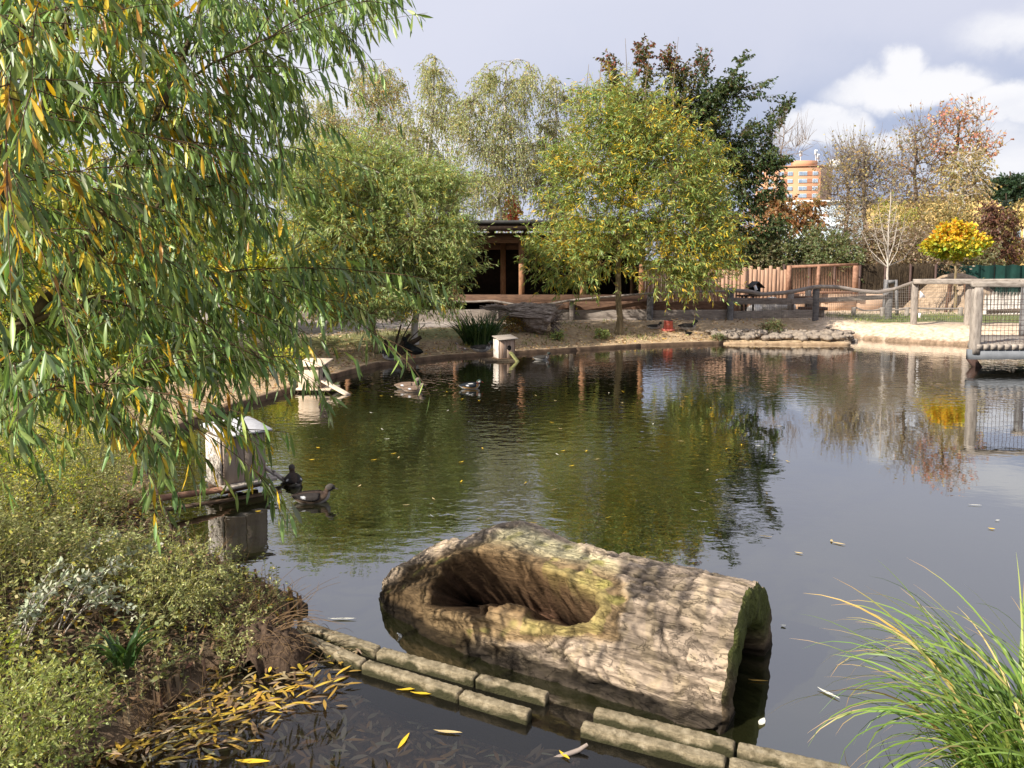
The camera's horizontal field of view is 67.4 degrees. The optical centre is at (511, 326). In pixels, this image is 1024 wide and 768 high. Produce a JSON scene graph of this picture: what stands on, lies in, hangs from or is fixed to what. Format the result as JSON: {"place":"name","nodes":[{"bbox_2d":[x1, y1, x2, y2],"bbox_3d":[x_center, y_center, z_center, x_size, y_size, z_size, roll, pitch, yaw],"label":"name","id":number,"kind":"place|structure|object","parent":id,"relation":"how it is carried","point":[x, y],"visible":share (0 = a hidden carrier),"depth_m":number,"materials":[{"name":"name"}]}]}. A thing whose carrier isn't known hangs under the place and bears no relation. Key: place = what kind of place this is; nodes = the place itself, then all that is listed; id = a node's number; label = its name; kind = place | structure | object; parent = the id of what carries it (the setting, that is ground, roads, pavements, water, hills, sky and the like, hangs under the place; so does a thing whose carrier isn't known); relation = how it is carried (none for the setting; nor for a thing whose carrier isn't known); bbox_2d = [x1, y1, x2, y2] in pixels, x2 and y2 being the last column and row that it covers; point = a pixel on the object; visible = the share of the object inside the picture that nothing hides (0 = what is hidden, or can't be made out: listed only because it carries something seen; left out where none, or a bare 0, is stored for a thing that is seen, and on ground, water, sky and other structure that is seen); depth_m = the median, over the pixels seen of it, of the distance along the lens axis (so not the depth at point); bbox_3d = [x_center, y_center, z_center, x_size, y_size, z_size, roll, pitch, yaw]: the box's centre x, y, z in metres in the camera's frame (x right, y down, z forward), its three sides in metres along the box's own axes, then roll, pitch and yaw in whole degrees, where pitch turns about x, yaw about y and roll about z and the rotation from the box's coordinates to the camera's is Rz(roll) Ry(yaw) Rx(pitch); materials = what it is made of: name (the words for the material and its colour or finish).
{"place":"outdoors","nodes":[
{"label":"outdoors","id":0,"kind":"place"},
{"bbox_2d":[0,260,1018,767],"bbox_3d":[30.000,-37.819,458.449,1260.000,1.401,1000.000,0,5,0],"label":"ground","id":1,"kind":"structure","parent":0,"point":[944,332],"depth_m":4.06,"materials":[{"name":"soil"}]},
{"bbox_2d":[1,530,121,666],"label":"pale leaved plant","id":2,"kind":"object","parent":1,"relation":"on","point":[33,613],"visible":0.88,"depth_m":3.79,"materials":[{"name":"green plant"}]},
{"bbox_2d":[0,649,127,767],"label":"weed bush","id":3,"kind":"object","parent":1,"relation":"on","point":[36,749],"visible":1,"depth_m":2.92,"materials":[{"name":"green plant"}]},
{"bbox_2d":[0,405,131,530],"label":"weed bush","id":4,"kind":"object","parent":1,"relation":"on","point":[50,426],"visible":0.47,"depth_m":5.45,"materials":[{"name":"green plant"}]},
{"bbox_2d":[0,382,144,476],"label":"weed bush","id":5,"kind":"object","parent":1,"relation":"on","point":[67,437],"visible":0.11,"depth_m":6.78,"materials":[{"name":"green plant"}]},
{"bbox_2d":[34,542,162,634],"bbox_3d":[-2.078,1.397,4.115,0.439,0.288,0.790,2,6,25],"label":"pale leaved plant","id":6,"kind":"object","parent":1,"relation":"on","point":[103,589],"visible":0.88,"depth_m":4.01,"materials":[{"name":"green plant"}]},
{"bbox_2d":[28,404,183,513],"bbox_3d":[-3.151,1.023,6.062,1.187,0.940,1.202,0,5,0],"label":"weed bush","id":7,"kind":"object","parent":1,"relation":"on","point":[118,467],"visible":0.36,"depth_m":5.92,"materials":[{"name":"green plant"}]},
{"bbox_2d":[83,620,158,670],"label":"strap leaf plant","id":8,"kind":"object","parent":1,"relation":"on","point":[117,654],"visible":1,"depth_m":3.58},
{"bbox_2d":[0,132,243,369],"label":"willow tree","id":9,"kind":"object","parent":1,"relation":"on","point":[113,356],"visible":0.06,"depth_m":12.49,"materials":[{"name":"green plant"}]},
{"bbox_2d":[0,407,289,767],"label":"weed cover","id":10,"kind":"object","parent":1,"relation":"on","point":[14,528],"visible":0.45,"depth_m":4.33,"materials":[{"name":"green plant"}]},
{"bbox_2d":[66,669,226,741],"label":"dry stalks","id":11,"kind":"object","parent":1,"relation":"on","point":[150,721],"visible":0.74,"depth_m":3.46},
{"bbox_2d":[0,485,302,767],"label":"leaf litter","id":12,"kind":"object","parent":1,"relation":"on","point":[126,716],"visible":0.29,"depth_m":3.98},
{"bbox_2d":[117,535,240,635],"bbox_3d":[-1.797,1.413,4.194,0.623,0.535,0.625,0,5,0],"label":"weed bush","id":13,"kind":"object","parent":1,"relation":"on","point":[199,596],"visible":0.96,"depth_m":4.15,"materials":[{"name":"green plant"}]},
{"bbox_2d":[160,522,276,582],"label":"dry stalks","id":14,"kind":"object","parent":1,"relation":"on","point":[201,537],"visible":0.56,"depth_m":4.85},
{"bbox_2d":[147,198,304,334],"bbox_3d":[-6.968,-1.272,18.005,4.998,4.155,4.266,0,5,0],"label":"shrub","id":15,"kind":"object","parent":1,"relation":"on","point":[261,259],"visible":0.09,"depth_m":17.48,"materials":[{"name":"green plant"}]},
{"bbox_2d":[0,0,461,553],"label":"front willow","id":16,"kind":"object","parent":1,"relation":"on","point":[36,36],"visible":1,"depth_m":3.66,"materials":[{"name":"green plant"}]},
{"bbox_2d":[171,538,307,613],"bbox_3d":[-1.902,1.708,5.141,1.705,0.205,0.107,4,7,41],"label":"edging board","id":17,"kind":"object","parent":1,"relation":"on","point":[292,604],"visible":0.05,"depth_m":4.70,"materials":[{"name":"brown wood"}]},
{"bbox_2d":[205,599,284,681],"bbox_3d":[-1.429,1.661,4.027,0.407,0.393,0.454,0,5,0],"label":"weed bush","id":18,"kind":"object","parent":1,"relation":"on","point":[227,629],"visible":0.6,"depth_m":3.98,"materials":[{"name":"green plant"}]},
{"bbox_2d":[138,362,378,536],"bbox_3d":[-3.347,1.207,10.412,1.661,0.205,9.478,0,5,0],"label":"edging board","id":19,"kind":"object","parent":1,"relation":"on","point":[270,395],"visible":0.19,"depth_m":11.30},
{"bbox_2d":[206,561,318,621],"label":"dry stalks","id":20,"kind":"object","parent":1,"relation":"on","point":[248,596],"visible":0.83,"depth_m":4.33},
{"bbox_2d":[174,576,362,687],"bbox_3d":[-1.267,1.596,4.095,1.108,0.415,0.645,2,6,25],"label":"root mat","id":21,"kind":"object","parent":1,"relation":"on","point":[281,647],"visible":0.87,"depth_m":3.97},
{"bbox_2d":[266,343,311,374],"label":"bank plant","id":22,"kind":"object","parent":1,"relation":"on","point":[286,354],"visible":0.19,"depth_m":12.96,"materials":[{"name":"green plant"}]},
{"bbox_2d":[269,87,345,212],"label":"birch tree","id":23,"kind":"object","parent":1,"relation":"on","point":[320,105],"visible":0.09,"depth_m":34.85,"materials":[{"name":"green plant"}]},
{"bbox_2d":[297,629,365,695],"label":"wooden log edging","id":24,"kind":"structure","parent":1,"relation":"on","point":[347,658],"depth_m":4.01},
{"bbox_2d":[297,621,380,661],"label":"wooden log edging","id":25,"kind":"structure","parent":1,"relation":"on","point":[369,650],"depth_m":4.17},
{"bbox_2d":[255,140,428,352],"bbox_3d":[-3.516,-1.722,15.948,3.553,4.589,3.179,0,5,0],"label":"willow tree","id":26,"kind":"object","parent":1,"relation":"on","point":[374,307],"visible":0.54,"depth_m":15.40,"materials":[{"name":"green plant"}]},
{"bbox_2d":[309,60,414,211],"bbox_3d":[-6.752,-6.561,34.551,4.765,10.314,3.526,0,5,0],"label":"birch tree","id":27,"kind":"object","parent":1,"relation":"on","point":[378,92],"visible":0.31,"depth_m":33.84,"materials":[{"name":"green plant"}]},
{"bbox_2d":[156,664,587,767],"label":"fallen leaves","id":28,"kind":"object","parent":1,"relation":"on","point":[538,751],"depth_m":3.56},
{"bbox_2d":[291,112,498,344],"bbox_3d":[-2.674,-2.194,17.002,4.872,5.262,4.016,0,5,0],"label":"willow tree","id":29,"kind":"object","parent":1,"relation":"on","point":[449,240],"visible":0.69,"depth_m":16.42,"materials":[{"name":"green plant"}]},
{"bbox_2d":[384,318,424,354],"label":"cut stems","id":30,"kind":"object","parent":1,"relation":"on","point":[400,350],"visible":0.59,"depth_m":16.14,"materials":[{"name":"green plant"}]},
{"bbox_2d":[401,337,422,357],"bbox_3d":[-2.069,0.435,15.828,0.580,0.428,0.253,3,6,30],"label":"duck","id":31,"kind":"object","parent":1,"relation":"on","point":[415,350],"visible":0.98,"depth_m":15.74},
{"bbox_2d":[362,660,462,730],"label":"wooden log edging","id":32,"kind":"structure","parent":1,"relation":"on","point":[438,706],"depth_m":3.77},
{"bbox_2d":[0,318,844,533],"bbox_3d":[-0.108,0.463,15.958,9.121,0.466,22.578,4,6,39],"label":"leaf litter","id":33,"kind":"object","parent":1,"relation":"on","point":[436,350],"visible":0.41,"depth_m":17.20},
{"bbox_2d":[377,53,474,219],"bbox_3d":[-4.015,-6.542,33.571,5.110,10.486,3.510,0,5,0],"label":"birch tree","id":34,"kind":"object","parent":1,"relation":"on","point":[435,119],"visible":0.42,"depth_m":32.98,"materials":[{"name":"green plant"}]},
{"bbox_2d":[377,647,478,691],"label":"edging","id":35,"kind":"structure","parent":1,"relation":"on","point":[464,679],"depth_m":3.90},
{"bbox_2d":[317,677,579,767],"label":"gravel bed","id":36,"kind":"object","parent":1,"relation":"on","point":[531,759],"visible":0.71,"depth_m":3.63,"materials":[{"name":"grey gravel"}]},
{"bbox_2d":[459,690,531,755],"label":"wooden log edging","id":37,"kind":"structure","parent":36,"relation":"on","point":[496,722],"depth_m":3.55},
{"bbox_2d":[476,674,549,736],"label":"wooden log edging","id":38,"kind":"structure","parent":36,"relation":"on","point":[536,700],"depth_m":3.67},
{"bbox_2d":[442,309,515,345],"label":"reed clump","id":39,"kind":"object","parent":1,"relation":"on","point":[474,333],"visible":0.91,"depth_m":17.42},
{"bbox_2d":[470,341,492,351],"bbox_3d":[-0.644,0.441,16.828,0.561,0.255,0.233,0,5,-5],"label":"duck","id":40,"kind":"object","parent":1,"relation":"on","point":[482,348],"visible":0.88,"depth_m":16.76},
{"bbox_2d":[442,59,553,232],"bbox_3d":[-0.534,-6.152,32.625,4.756,9.918,3.560,0,5,0],"label":"birch tree","id":41,"kind":"object","parent":1,"relation":"on","point":[499,185],"visible":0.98,"depth_m":31.99,"materials":[{"name":"green plant"}]},
{"bbox_2d":[336,220,667,309],"bbox_3d":[-0.655,-1.873,24.831,10.372,2.839,5.200,0,5,0],"label":"timber shelter","id":42,"kind":"object","parent":1,"relation":"on","point":[501,281],"visible":0.16,"depth_m":25.10,"materials":[{"name":"brown wood"}]},
{"bbox_2d":[494,195,523,232],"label":"red maple","id":43,"kind":"object","parent":1,"relation":"on","point":[516,214],"visible":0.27,"depth_m":39.40,"materials":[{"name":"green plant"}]},
{"bbox_2d":[498,314,525,333],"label":"bank plant","id":44,"kind":"object","parent":1,"relation":"on","point":[513,325],"visible":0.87,"depth_m":18.96,"materials":[{"name":"green plant"}]},
{"bbox_2d":[479,302,563,334],"bbox_3d":[0.276,-0.151,19.187,2.164,0.924,1.062,0,5,0],"label":"root stump","id":45,"kind":"object","parent":1,"relation":"on","point":[539,318],"visible":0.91,"depth_m":18.84,"materials":[{"name":"grey wood"}]},
{"bbox_2d":[379,341,722,365],"bbox_3d":[1.171,0.593,17.376,8.854,0.165,0.636,-3,6,-27],"label":"edging board","id":46,"kind":"object","parent":1,"relation":"on","point":[385,363],"visible":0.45,"depth_m":17.47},
{"bbox_2d":[513,74,595,232],"bbox_3d":[1.948,-6.279,34.576,3.810,9.782,3.468,0,5,0],"label":"birch tree","id":47,"kind":"object","parent":1,"relation":"on","point":[554,126],"visible":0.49,"depth_m":34.09,"materials":[{"name":"green plant"}]},
{"bbox_2d":[378,520,772,757],"bbox_3d":[0.215,1.685,4.377,2.291,0.992,1.001,3,6,31],"label":"hollow log","id":48,"kind":"object","parent":1,"relation":"on","point":[671,642],"visible":0.77,"depth_m":3.92,"materials":[{"name":"wood"}]},
{"bbox_2d":[172,311,1014,379],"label":"bank grass","id":49,"kind":"structure","parent":1,"relation":"on","point":[932,318],"depth_m":19.33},
{"bbox_2d":[288,281,911,324],"bbox_3d":[2.330,-0.586,20.940,17.433,1.400,1.891,0,5,-3],"label":"rail fence","id":50,"kind":"object","parent":1,"relation":"on","point":[649,308],"visible":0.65,"depth_m":21.84,"materials":[{"name":"grey wood"}]},
{"bbox_2d":[508,37,757,334],"bbox_3d":[3.025,-3.484,19.363,6.345,7.408,4.512,0,5,0],"label":"willow tree","id":51,"kind":"object","parent":1,"relation":"on","point":[617,113],"visible":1,"depth_m":18.85,"materials":[{"name":"green plant"}]},
{"bbox_2d":[580,720,726,767],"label":"wooden log edging","id":52,"kind":"structure","parent":1,"relation":"on","point":[610,747],"depth_m":3.29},
{"bbox_2d":[593,707,734,767],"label":"wooden log edging","id":53,"kind":"structure","parent":1,"relation":"on","point":[724,746],"depth_m":3.37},
{"bbox_2d":[590,33,796,293],"bbox_3d":[6.570,-5.661,28.086,7.697,9.805,3.136,0,5,0],"label":"cherry tree","id":54,"kind":"object","parent":1,"relation":"on","point":[715,100],"visible":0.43,"depth_m":27.65,"materials":[{"name":"green plant"}]},
{"bbox_2d":[630,266,786,310],"bbox_3d":[6.528,-1.210,25.494,5.227,1.604,0.165,0,5,0],"label":"palisade fence","id":55,"kind":"object","parent":1,"relation":"on","point":[775,279],"visible":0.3,"depth_m":25.46,"materials":[{"name":"brown wood"}]},
{"bbox_2d":[786,263,858,293],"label":"barred gate","id":56,"kind":"structure","parent":55,"relation":"attached to","point":[855,270],"depth_m":25.33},
{"bbox_2d":[709,226,786,287],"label":"shrub","id":57,"kind":"object","parent":1,"relation":"on","point":[766,261],"visible":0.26,"depth_m":27.81,"materials":[{"name":"green plant"}]},
{"bbox_2d":[729,757,776,767],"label":"wooden log edging","id":58,"kind":"structure","parent":1,"relation":"on","point":[734,762],"depth_m":3.13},
{"bbox_2d":[758,317,786,333],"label":"bank plant","id":59,"kind":"object","parent":1,"relation":"on","point":[774,325],"visible":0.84,"depth_m":19.48,"materials":[{"name":"green plant"}]},
{"bbox_2d":[723,342,849,344],"bbox_3d":[6.775,0.460,18.988,3.055,0.115,0.063,0,5,5],"label":"edging board","id":60,"kind":"object","parent":1,"relation":"on","point":[788,343],"visible":0.56,"depth_m":18.94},
{"bbox_2d":[755,103,819,217],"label":"bare tree","id":61,"kind":"object","parent":1,"relation":"on","point":[782,147],"visible":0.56,"depth_m":58.91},
{"bbox_2d":[749,188,830,238],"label":"orange tree","id":62,"kind":"object","parent":1,"relation":"on","point":[805,214],"visible":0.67,"depth_m":44.09,"materials":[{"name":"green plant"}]},
{"bbox_2d":[753,225,827,277],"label":"shrub","id":63,"kind":"object","parent":1,"relation":"on","point":[790,253],"visible":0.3,"depth_m":28.07,"materials":[{"name":"green plant"}]},
{"bbox_2d":[737,742,849,767],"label":"wooden log edging","id":64,"kind":"structure","parent":1,"relation":"on","point":[764,756],"depth_m":3.18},
{"bbox_2d":[755,150,842,230],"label":"apartment block","id":65,"kind":"structure","parent":1,"relation":"on","point":[797,180],"depth_m":297.74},
{"bbox_2d":[787,290,826,316],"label":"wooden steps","id":66,"kind":"structure","parent":1,"relation":"on","point":[808,306],"depth_m":23.24,"materials":[{"name":"grey wood"}]},
{"bbox_2d":[783,200,862,255],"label":"pale hall","id":67,"kind":"structure","parent":1,"relation":"on","point":[830,219],"depth_m":119.00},
{"bbox_2d":[793,218,866,290],"bbox_3d":[11.656,-2.318,28.442,2.673,3.472,4.372,0,5,0],"label":"shrub","id":68,"kind":"object","parent":1,"relation":"on","point":[832,256],"visible":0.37,"depth_m":27.66,"materials":[{"name":"green plant"}]},
{"bbox_2d":[787,294,882,310],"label":"board wall","id":69,"kind":"structure","parent":1,"relation":"on","point":[837,306],"depth_m":25.66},
{"bbox_2d":[804,124,887,229],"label":"bare tree","id":70,"kind":"object","parent":1,"relation":"on","point":[834,190],"visible":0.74,"depth_m":44.24,"materials":[{"name":"brown plant"}]},
{"bbox_2d":[782,263,937,307],"bbox_3d":[12.186,-1.426,26.971,5.467,1.596,0.155,0,5,0],"label":"brush fence","id":71,"kind":"object","parent":1,"relation":"on","point":[873,277],"visible":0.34,"depth_m":26.93,"materials":[{"name":"brown plant"}]},
{"bbox_2d":[824,204,905,266],"bbox_3d":[13.538,-2.654,29.904,3.048,4.195,4.229,0,5,0],"label":"shrub","id":72,"kind":"object","parent":1,"relation":"on","point":[852,230],"visible":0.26,"depth_m":29.34,"materials":[{"name":"brown plant"}]},
{"bbox_2d":[827,118,918,244],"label":"bare tree","id":73,"kind":"object","parent":1,"relation":"on","point":[865,176],"visible":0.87,"depth_m":43.22,"materials":[{"name":"brown plant"}]},
{"bbox_2d":[858,192,913,287],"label":"bare sapling","id":74,"kind":"object","parent":1,"relation":"on","point":[887,243],"visible":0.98,"depth_m":23.35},
{"bbox_2d":[882,279,898,314],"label":"tree stakes","id":75,"kind":"object","parent":1,"relation":"on","point":[886,282],"visible":0.73,"depth_m":23.35,"materials":[{"name":"grey wood"}]},
{"bbox_2d":[866,192,919,261],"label":"shrub","id":76,"kind":"object","parent":1,"relation":"on","point":[896,215],"visible":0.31,"depth_m":36.32,"materials":[{"name":"yellow plant"}]},
{"bbox_2d":[861,211,943,272],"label":"shrub","id":77,"kind":"object","parent":1,"relation":"on","point":[912,255],"visible":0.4,"depth_m":28.80,"materials":[{"name":"plant"}]},
{"bbox_2d":[784,554,1023,767],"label":"sedge clump","id":78,"kind":"object","parent":1,"relation":"on","point":[981,751],"visible":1,"depth_m":3.07,"materials":[{"name":"plant"}]},
{"bbox_2d":[851,307,963,316],"bbox_3d":[11.966,-0.378,23.255,3.378,0.448,0.129,0,5,0],"label":"rope barrier","id":79,"kind":"object","parent":1,"relation":"on","point":[853,310],"visible":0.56,"depth_m":23.21,"materials":[{"name":"brown wood"}]},
{"bbox_2d":[875,100,957,222],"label":"bare tree","id":80,"kind":"object","parent":1,"relation":"on","point":[914,153],"visible":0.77,"depth_m":42.22,"materials":[{"name":"brown plant"}]},
{"bbox_2d":[899,215,974,273],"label":"shrub","id":81,"kind":"object","parent":1,"relation":"on","point":[947,262],"visible":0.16,"depth_m":30.19,"materials":[{"name":"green plant"}]},
{"bbox_2d":[857,279,1020,325],"bbox_3d":[11.503,-0.583,20.260,4.584,1.381,1.393,3,6,31],"label":"enclosure fence","id":82,"kind":"object","parent":1,"relation":"on","point":[914,292],"visible":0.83,"depth_m":20.08,"materials":[{"name":"grey wood"}]},
{"bbox_2d":[899,190,978,259],"bbox_3d":[20.419,-4.040,36.800,3.795,4.876,4.325,0,5,0],"label":"shrub","id":83,"kind":"object","parent":1,"relation":"on","point":[936,209],"visible":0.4,"depth_m":36.19,"materials":[{"name":"yellow plant"}]},
{"bbox_2d":[866,195,1023,266],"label":"yellow hall","id":84,"kind":"structure","parent":1,"relation":"on","point":[1020,209],"depth_m":74.15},
{"bbox_2d":[903,273,994,312],"bbox_3d":[15.270,-1.153,26.400,3.520,1.396,4.000,0,5,0],"label":"soil mound","id":85,"kind":"object","parent":1,"relation":"on","point":[931,302],"visible":0.27,"depth_m":25.75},
{"bbox_2d":[916,217,995,307],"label":"round maple","id":86,"kind":"object","parent":1,"relation":"on","point":[956,240],"visible":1,"depth_m":24.51,"materials":[{"name":"yellow plant"}]},
{"bbox_2d":[917,94,1013,218],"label":"maple tree","id":87,"kind":"object","parent":1,"relation":"on","point":[957,138],"visible":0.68,"depth_m":41.06,"materials":[{"name":"orange plant"}]},
{"bbox_2d":[937,142,1001,217],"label":"birch tree","id":88,"kind":"object","parent":1,"relation":"on","point":[977,192],"visible":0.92,"depth_m":37.32,"materials":[{"name":"beige plant"}]},
{"bbox_2d":[934,230,1006,278],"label":"shrub","id":89,"kind":"object","parent":1,"relation":"on","point":[984,260],"visible":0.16,"depth_m":31.12,"materials":[{"name":"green plant"}]},
{"bbox_2d":[925,262,1023,295],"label":"netting fence","id":90,"kind":"object","parent":1,"relation":"on","point":[995,271],"visible":0.27,"depth_m":29.94,"materials":[{"name":"fabric"}]},
{"bbox_2d":[938,198,1010,265],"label":"shrub","id":91,"kind":"object","parent":1,"relation":"on","point":[964,215],"visible":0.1,"depth_m":35.41,"materials":[{"name":"yellow plant"}]},
{"bbox_2d":[973,200,1023,264],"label":"plum tree","id":92,"kind":"object","parent":1,"relation":"on","point":[988,216],"visible":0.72,"depth_m":32.42,"materials":[{"name":"brown plant"}]},
{"bbox_2d":[983,291,1020,313],"bbox_3d":[15.351,-0.738,24.027,1.163,0.718,0.108,0,5,0],"label":"stake palisade","id":93,"kind":"object","parent":1,"relation":"on","point":[989,307],"visible":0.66,"depth_m":24.00,"materials":[{"name":"grey wood"}]},
{"bbox_2d":[983,171,1023,263],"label":"conifer tree","id":94,"kind":"object","parent":1,"relation":"on","point":[1012,184],"visible":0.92,"depth_m":58.64,"materials":[{"name":"green plant"}]},
{"bbox_2d":[1001,198,1023,264],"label":"young tree","id":95,"kind":"object","parent":1,"relation":"on","point":[1019,215],"visible":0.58,"depth_m":32.65,"materials":[{"name":"brown plant"}]},
{"bbox_2d":[3,0,1023,259],"label":"sky","id":96,"kind":"structure","parent":0,"point":[846,62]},
{"bbox_2d":[147,338,1023,767],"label":"pond water","id":97,"kind":"structure","parent":0,"point":[897,458],"depth_m":7.00,"materials":[{"name":"liquid"}]},
{"bbox_2d":[165,490,281,510],"bbox_3d":[-2.553,1.528,6.687,1.087,0.034,0.074,-3,6,-32],"label":"floating plank","id":98,"kind":"object","parent":97,"relation":"on","point":[215,501],"visible":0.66,"depth_m":6.67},
{"bbox_2d":[128,416,284,504],"bbox_3d":[-2.611,1.544,6.780,1.500,1.342,0.456,-5,7,-45],"label":"nest box","id":99,"kind":"object","parent":98,"relation":"on","point":[227,471],"visible":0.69,"depth_m":6.75,"materials":[{"name":"white wood"}]},
{"bbox_2d":[284,464,301,486],"bbox_3d":[-2.058,1.414,7.220,0.162,0.177,0.390,-2,5,-22],"label":"duck","id":100,"kind":"object","parent":97,"relation":"on","point":[292,478],"visible":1,"depth_m":7.14},
{"bbox_2d":[291,484,338,503],"bbox_3d":[-1.714,1.459,6.672,0.410,0.186,0.170,0,5,-4],"label":"duck","id":101,"kind":"object","parent":97,"relation":"on","point":[312,497],"visible":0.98,"depth_m":6.63},
{"bbox_2d":[296,358,349,394],"bbox_3d":[-2.950,0.801,12.216,0.933,0.515,0.598,1,5,8],"label":"nest box","id":102,"kind":"object","parent":97,"relation":"in","point":[323,381],"visible":0.73,"depth_m":12.12,"materials":[{"name":"beige wood"}]},
{"bbox_2d":[459,379,483,388],"bbox_3d":[-0.665,0.955,12.525,0.420,0.174,0.182,-2,5,-20],"label":"duck","id":103,"kind":"object","parent":97,"relation":"on","point":[471,385],"visible":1,"depth_m":12.46},
{"bbox_2d":[479,334,519,361],"bbox_3d":[-0.257,0.480,15.884,0.724,0.565,0.568,-2,5,-22],"label":"nest box","id":104,"kind":"object","parent":97,"relation":"on","point":[503,348],"visible":0.93,"depth_m":15.88,"materials":[{"name":"brown wood"}]},
{"bbox_2d":[966,279,1023,366],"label":"footbridge","id":105,"kind":"object","parent":97,"relation":"in","point":[992,346],"visible":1,"depth_m":14.64,"materials":[{"name":"wood"}]},
{"bbox_2d":[736,281,764,310],"bbox_3d":[7.022,-0.793,22.634,0.748,1.074,0.360,-1,5,-12],"label":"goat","id":106,"kind":"object","parent":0,"point":[758,285],"visible":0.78,"depth_m":22.55},
{"label":"shallow water","id":107,"kind":"structure","parent":0,"visible":0},
{"bbox_2d":[96,641,361,767],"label":"drifted leaves","id":108,"kind":"object","parent":107,"relation":"on","point":[271,702],"visible":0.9,"depth_m":3.50,"materials":[{"name":"yellow plant"}]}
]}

